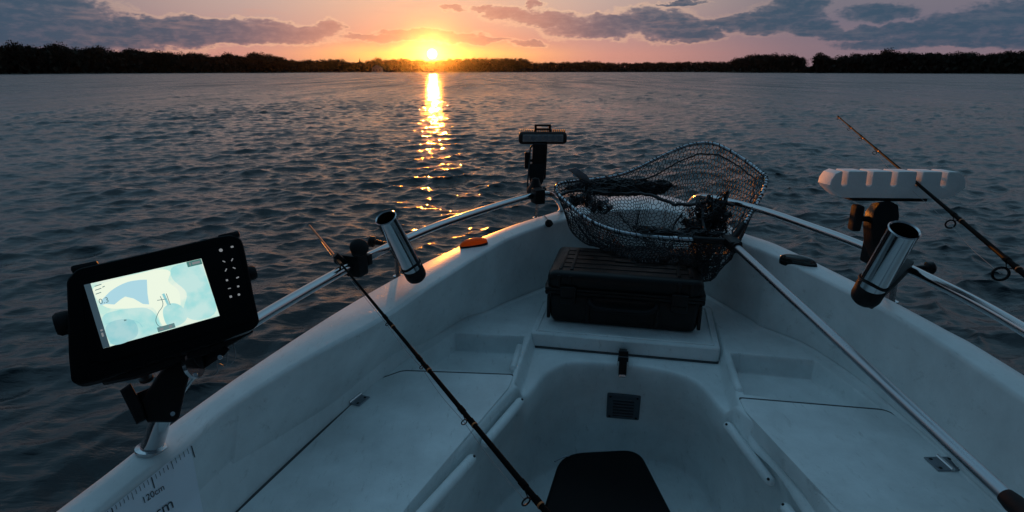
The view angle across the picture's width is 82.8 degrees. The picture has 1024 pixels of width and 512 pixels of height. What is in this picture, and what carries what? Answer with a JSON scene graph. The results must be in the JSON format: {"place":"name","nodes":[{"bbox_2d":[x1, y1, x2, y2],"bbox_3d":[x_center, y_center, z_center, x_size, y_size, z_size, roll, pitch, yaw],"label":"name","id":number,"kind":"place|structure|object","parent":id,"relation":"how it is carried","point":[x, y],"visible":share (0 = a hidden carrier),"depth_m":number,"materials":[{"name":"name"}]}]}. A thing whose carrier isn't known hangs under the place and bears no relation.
{"place":"outdoors","nodes":[
{"label":"outdoors","id":0,"kind":"place"},
{"bbox_2d":[0,72,1023,511],"bbox_3d":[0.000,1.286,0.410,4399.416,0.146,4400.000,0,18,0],"label":"water","id":1,"kind":"structure","parent":0,"point":[104,168],"depth_m":8.20,"materials":[{"name":"blue liquid"}]},
{"bbox_2d":[57,191,1023,511],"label":"fishing boat","id":2,"kind":"object","parent":1,"relation":"on","point":[757,393],"visible":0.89,"depth_m":1.60,"materials":[{"name":"grey plastic"}]},
{"bbox_2d":[52,231,258,423],"bbox_3d":[-0.556,0.136,0.951,0.286,0.316,0.133,-13,22,-36],"label":"fishfinder","id":3,"kind":"object","parent":2,"relation":"attached to","point":[177,317],"visible":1,"depth_m":0.91,"materials":[{"name":"black plastic"}]},
{"bbox_2d":[333,239,372,277],"bbox_3d":[-0.409,-0.002,1.504,0.093,0.104,0.104,0,18,0],"label":"rail clamp","id":4,"kind":"object","parent":2,"relation":"attached to","point":[358,256],"visible":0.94,"depth_m":1.48,"materials":[{"name":"black plastic"}]},
{"bbox_2d":[308,225,550,511],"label":"fishing rod","id":5,"kind":"object","parent":4,"relation":"attached to","point":[537,501],"visible":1,"depth_m":0.98,"materials":[{"name":"black"}]},
{"bbox_2d":[367,210,425,283],"bbox_3d":[-0.338,-0.028,1.645,0.168,0.235,0.164,15,23,40],"label":"rod holder","id":6,"kind":"object","parent":2,"relation":"attached to","point":[387,222],"visible":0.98,"depth_m":1.59,"materials":[{"name":"silver metal"}]},
{"bbox_2d":[519,124,566,203],"bbox_3d":[0.130,-0.377,2.366,0.205,0.289,0.299,0,18,0],"label":"light bar","id":7,"kind":"object","parent":2,"relation":"attached to","point":[536,167],"visible":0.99,"depth_m":2.44,"materials":[{"name":"grey plastic"}]},
{"bbox_2d":[568,167,608,207],"bbox_3d":[0.339,-0.307,2.592,0.125,0.242,0.455,7,19,21],"label":"anchor","id":8,"kind":"object","parent":2,"relation":"on","point":[577,172],"visible":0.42,"depth_m":2.38,"materials":[{"name":"metal"}]},
{"bbox_2d":[545,450,669,511],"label":"seat","id":9,"kind":"object","parent":2,"relation":"on","point":[614,481],"visible":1,"depth_m":1.66,"materials":[{"name":"black"}]},
{"bbox_2d":[545,247,705,331],"bbox_3d":[0.418,0.118,2.166,0.564,0.202,0.378,4,18,11],"label":"equipment case","id":10,"kind":"object","parent":2,"relation":"on","point":[592,285],"visible":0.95,"depth_m":2.03,"materials":[{"name":"plastic"}]},
{"bbox_2d":[554,141,1023,511],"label":"landing net","id":11,"kind":"object","parent":2,"relation":"on","point":[702,224],"visible":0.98,"depth_m":2.12,"materials":[{"name":"fabric"}]},
{"bbox_2d":[818,169,964,262],"bbox_3d":[0.924,-0.088,1.481,0.315,0.276,0.211,0,18,0],"label":"rod rest","id":12,"kind":"object","parent":2,"relation":"attached to","point":[886,186],"visible":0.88,"depth_m":1.40,"materials":[{"name":"white plastic"}]},
{"bbox_2d":[837,116,1023,280],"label":"fishing rod","id":13,"kind":"object","parent":12,"relation":"on","point":[1012,264],"visible":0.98,"depth_m":1.11,"materials":[{"name":"black"}]},
{"bbox_2d":[851,220,936,308],"bbox_3d":[0.884,0.008,1.326,0.110,0.252,0.444,16,24,40],"label":"rod holder","id":14,"kind":"object","parent":2,"relation":"attached to","point":[884,273],"visible":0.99,"depth_m":1.19,"materials":[{"name":"silver metal"}]},
{"bbox_2d":[0,0,1023,66],"label":"sky","id":15,"kind":"structure","parent":0,"point":[614,31],"materials":[{"name":"orange"}]},
{"bbox_2d":[2,63,1023,73],"bbox_3d":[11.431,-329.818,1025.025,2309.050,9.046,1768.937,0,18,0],"label":"shore","id":16,"kind":"structure","parent":0,"point":[522,70],"depth_m":466.77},
{"bbox_2d":[3,40,26,73],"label":"tree","id":17,"kind":"object","parent":16,"relation":"on","point":[18,56],"visible":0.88,"depth_m":272.22,"materials":[{"name":"brown plant"}]},
{"bbox_2d":[23,44,50,65],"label":"tree","id":18,"kind":"object","parent":16,"relation":"on","point":[38,50],"visible":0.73,"depth_m":289.50,"materials":[{"name":"brown plant"}]},
{"bbox_2d":[44,41,75,72],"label":"tree","id":19,"kind":"object","parent":16,"relation":"on","point":[61,55],"visible":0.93,"depth_m":300.64,"materials":[{"name":"brown plant"}]},
{"bbox_2d":[64,46,78,69],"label":"tree","id":20,"kind":"object","parent":16,"relation":"on","point":[70,50],"visible":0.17,"depth_m":311.00,"materials":[{"name":"brown plant"}]},
{"bbox_2d":[67,47,88,68],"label":"tree","id":21,"kind":"object","parent":16,"relation":"on","point":[78,56],"visible":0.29,"depth_m":317.04,"materials":[{"name":"brown plant"}]},
{"bbox_2d":[77,48,94,62],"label":"tree","id":22,"kind":"object","parent":16,"relation":"on","point":[83,50],"visible":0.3,"depth_m":323.90,"materials":[{"name":"brown plant"}]},
{"bbox_2d":[84,45,106,71],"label":"tree","id":23,"kind":"object","parent":16,"relation":"on","point":[100,52],"visible":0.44,"depth_m":332.97,"materials":[{"name":"brown plant"}]},
{"bbox_2d":[99,48,116,67],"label":"tree","id":24,"kind":"object","parent":16,"relation":"on","point":[107,55],"visible":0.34,"depth_m":340.30,"materials":[{"name":"brown plant"}]},
{"bbox_2d":[123,48,146,67],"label":"tree","id":25,"kind":"object","parent":16,"relation":"on","point":[136,52],"visible":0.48,"depth_m":361.63,"materials":[{"name":"brown plant"}]},
{"bbox_2d":[142,50,157,70],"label":"tree","id":26,"kind":"object","parent":16,"relation":"on","point":[151,57],"visible":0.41,"depth_m":369.99,"materials":[{"name":"brown plant"}]},
{"bbox_2d":[149,49,163,69],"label":"tree","id":27,"kind":"object","parent":16,"relation":"on","point":[154,52],"visible":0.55,"depth_m":372.91,"materials":[{"name":"brown plant"}]},
{"bbox_2d":[163,51,179,62],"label":"tree","id":28,"kind":"object","parent":16,"relation":"on","point":[173,55],"visible":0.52,"depth_m":387.49,"materials":[{"name":"brown plant"}]},
{"bbox_2d":[173,51,187,68],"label":"tree","id":29,"kind":"object","parent":16,"relation":"on","point":[185,63],"visible":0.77,"depth_m":392.14,"materials":[{"name":"brown plant"}]},
{"bbox_2d":[187,52,196,67],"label":"tree","id":30,"kind":"object","parent":16,"relation":"on","point":[190,57],"visible":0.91,"depth_m":398.91,"materials":[{"name":"brown plant"}]},
{"bbox_2d":[189,51,203,68],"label":"tree","id":31,"kind":"object","parent":16,"relation":"on","point":[193,54],"visible":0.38,"depth_m":405.36,"materials":[{"name":"brown plant"}]},
{"bbox_2d":[198,53,210,63],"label":"tree","id":32,"kind":"object","parent":16,"relation":"on","point":[200,54],"visible":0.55,"depth_m":411.19,"materials":[{"name":"brown plant"}]},
{"bbox_2d":[222,52,237,70],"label":"tree","id":33,"kind":"object","parent":16,"relation":"on","point":[226,54],"visible":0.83,"depth_m":428.97,"materials":[{"name":"brown plant"}]},
{"bbox_2d":[230,54,239,71],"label":"tree","id":34,"kind":"object","parent":16,"relation":"on","point":[235,60],"visible":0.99,"depth_m":431.23,"materials":[{"name":"brown plant"}]},
{"bbox_2d":[240,56,249,67],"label":"tree","id":35,"kind":"object","parent":16,"relation":"on","point":[244,59],"visible":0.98,"depth_m":439.07,"materials":[{"name":"brown plant"}]},
{"bbox_2d":[244,52,258,72],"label":"tree","id":36,"kind":"object","parent":16,"relation":"on","point":[250,59],"visible":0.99,"depth_m":441.36,"materials":[{"name":"brown plant"}]},
{"bbox_2d":[247,52,264,69],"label":"tree","id":37,"kind":"object","parent":16,"relation":"on","point":[258,56],"visible":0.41,"depth_m":452.02,"materials":[{"name":"brown plant"}]},
{"bbox_2d":[254,52,268,67],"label":"tree","id":38,"kind":"object","parent":16,"relation":"on","point":[263,63],"visible":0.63,"depth_m":454.57,"materials":[{"name":"brown plant"}]},
{"bbox_2d":[264,54,276,71],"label":"tree","id":39,"kind":"object","parent":16,"relation":"on","point":[272,64],"visible":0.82,"depth_m":462.96,"materials":[{"name":"brown plant"}]},
{"bbox_2d":[270,55,283,66],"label":"tree","id":40,"kind":"object","parent":16,"relation":"on","point":[277,61],"visible":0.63,"depth_m":471.08,"materials":[{"name":"brown plant"}]},
{"bbox_2d":[372,65,382,71],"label":"house","id":41,"kind":"structure","parent":16,"relation":"on","point":[376,68],"depth_m":660.90,"materials":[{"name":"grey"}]},
{"bbox_2d":[373,57,384,67],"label":"tree","id":42,"kind":"object","parent":16,"relation":"on","point":[378,60],"visible":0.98,"depth_m":663.98,"materials":[{"name":"brown plant"}]},
{"bbox_2d":[389,60,396,67],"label":"tree","id":43,"kind":"object","parent":16,"relation":"on","point":[393,62],"visible":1,"depth_m":680.86,"materials":[{"name":"brown plant"}]},
{"bbox_2d":[396,59,403,68],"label":"tree","id":44,"kind":"object","parent":16,"relation":"on","point":[399,65],"visible":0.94,"depth_m":689.87,"materials":[{"name":"brown plant"}]},
{"bbox_2d":[428,60,433,70],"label":"tree","id":45,"kind":"object","parent":16,"relation":"on","point":[431,66],"visible":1,"depth_m":713.78,"materials":[{"name":"brown plant"}]},
{"bbox_2d":[447,58,457,67],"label":"tree","id":46,"kind":"object","parent":16,"relation":"on","point":[453,63],"visible":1,"depth_m":719.08,"materials":[{"name":"brown plant"}]},
{"bbox_2d":[457,59,463,71],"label":"tree","id":47,"kind":"object","parent":16,"relation":"on","point":[460,63],"visible":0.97,"depth_m":723.13,"materials":[{"name":"brown plant"}]},
{"bbox_2d":[462,58,470,65],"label":"tree","id":48,"kind":"object","parent":16,"relation":"on","point":[466,60],"visible":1,"depth_m":721.43,"materials":[{"name":"brown plant"}]},
{"bbox_2d":[471,58,479,71],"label":"tree","id":49,"kind":"object","parent":16,"relation":"on","point":[474,60],"visible":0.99,"depth_m":722.97,"materials":[{"name":"brown plant"}]},
{"bbox_2d":[493,57,502,68],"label":"tree","id":50,"kind":"object","parent":16,"relation":"on","point":[498,60],"visible":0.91,"depth_m":723.97,"materials":[{"name":"brown plant"}]},
{"bbox_2d":[0,45,1023,73],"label":"wood","id":51,"kind":"object","parent":16,"relation":"on","point":[993,64],"visible":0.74,"depth_m":379.25,"materials":[{"name":"grey plant"}]},
{"bbox_2d":[509,58,518,65],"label":"tree","id":52,"kind":"object","parent":16,"relation":"on","point":[512,61],"visible":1,"depth_m":720.57,"materials":[{"name":"green plant"}]},
{"bbox_2d":[516,58,525,71],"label":"tree","id":53,"kind":"object","parent":16,"relation":"on","point":[520,60],"visible":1,"depth_m":724.08,"materials":[{"name":"brown plant"}]},
{"bbox_2d":[732,57,741,70],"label":"tree","id":54,"kind":"object","parent":16,"relation":"on","point":[735,60],"visible":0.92,"depth_m":501.35,"materials":[{"name":"brown plant"}]},
{"bbox_2d":[744,55,754,71],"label":"tree","id":55,"kind":"object","parent":16,"relation":"on","point":[748,57],"visible":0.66,"depth_m":486.75,"materials":[{"name":"green plant"}]},
{"bbox_2d":[762,54,769,65],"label":"tree","id":56,"kind":"object","parent":16,"relation":"on","point":[768,55],"visible":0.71,"depth_m":461.88,"materials":[{"name":"green plant"}]},
{"bbox_2d":[764,52,779,67],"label":"tree","id":57,"kind":"object","parent":16,"relation":"on","point":[772,61],"visible":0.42,"depth_m":458.45,"materials":[{"name":"green plant"}]},
{"bbox_2d":[770,54,781,65],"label":"tree","id":58,"kind":"object","parent":16,"relation":"on","point":[773,57],"visible":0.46,"depth_m":451.51,"materials":[{"name":"green plant"}]},
{"bbox_2d":[810,52,824,72],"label":"tree","id":59,"kind":"object","parent":16,"relation":"on","point":[817,57],"visible":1,"depth_m":394.17,"materials":[{"name":"green plant"}]},
{"bbox_2d":[843,55,853,72],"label":"tree","id":60,"kind":"object","parent":16,"relation":"on","point":[847,65],"visible":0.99,"depth_m":380.26,"materials":[{"name":"green plant"}]},
{"bbox_2d":[849,53,860,62],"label":"tree","id":61,"kind":"object","parent":16,"relation":"on","point":[857,54],"visible":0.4,"depth_m":383.31,"materials":[{"name":"green plant"}]},
{"bbox_2d":[873,47,896,72],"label":"tree","id":62,"kind":"object","parent":16,"relation":"on","point":[885,54],"visible":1,"depth_m":358.21,"materials":[{"name":"green plant"}]},
{"bbox_2d":[891,52,904,69],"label":"tree","id":63,"kind":"object","parent":16,"relation":"on","point":[896,57],"visible":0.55,"depth_m":356.30,"materials":[{"name":"green plant"}]},
{"bbox_2d":[898,51,914,65],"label":"tree","id":64,"kind":"object","parent":16,"relation":"on","point":[906,59],"visible":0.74,"depth_m":351.54,"materials":[{"name":"green plant"}]},
{"bbox_2d":[929,53,947,69],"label":"tree","id":65,"kind":"object","parent":16,"relation":"on","point":[938,60],"visible":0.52,"depth_m":338.08,"materials":[{"name":"green plant"}]},
{"bbox_2d":[946,54,957,66],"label":"tree","id":66,"kind":"object","parent":16,"relation":"on","point":[951,55],"visible":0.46,"depth_m":330.40,"materials":[{"name":"brown plant"}]},
{"bbox_2d":[953,52,968,64],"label":"tree","id":67,"kind":"object","parent":16,"relation":"on","point":[956,56],"visible":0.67,"depth_m":324.80,"materials":[{"name":"brown plant"}]},
{"bbox_2d":[997,50,1011,64],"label":"tree","id":68,"kind":"object","parent":16,"relation":"on","point":[1005,54],"visible":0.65,"depth_m":300.81,"materials":[{"name":"brown plant"}]},
{"bbox_2d":[1007,50,1023,68],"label":"tree","id":69,"kind":"object","parent":16,"relation":"on","point":[1018,54],"visible":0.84,"depth_m":297.31,"materials":[{"name":"brown plant"}]}
]}

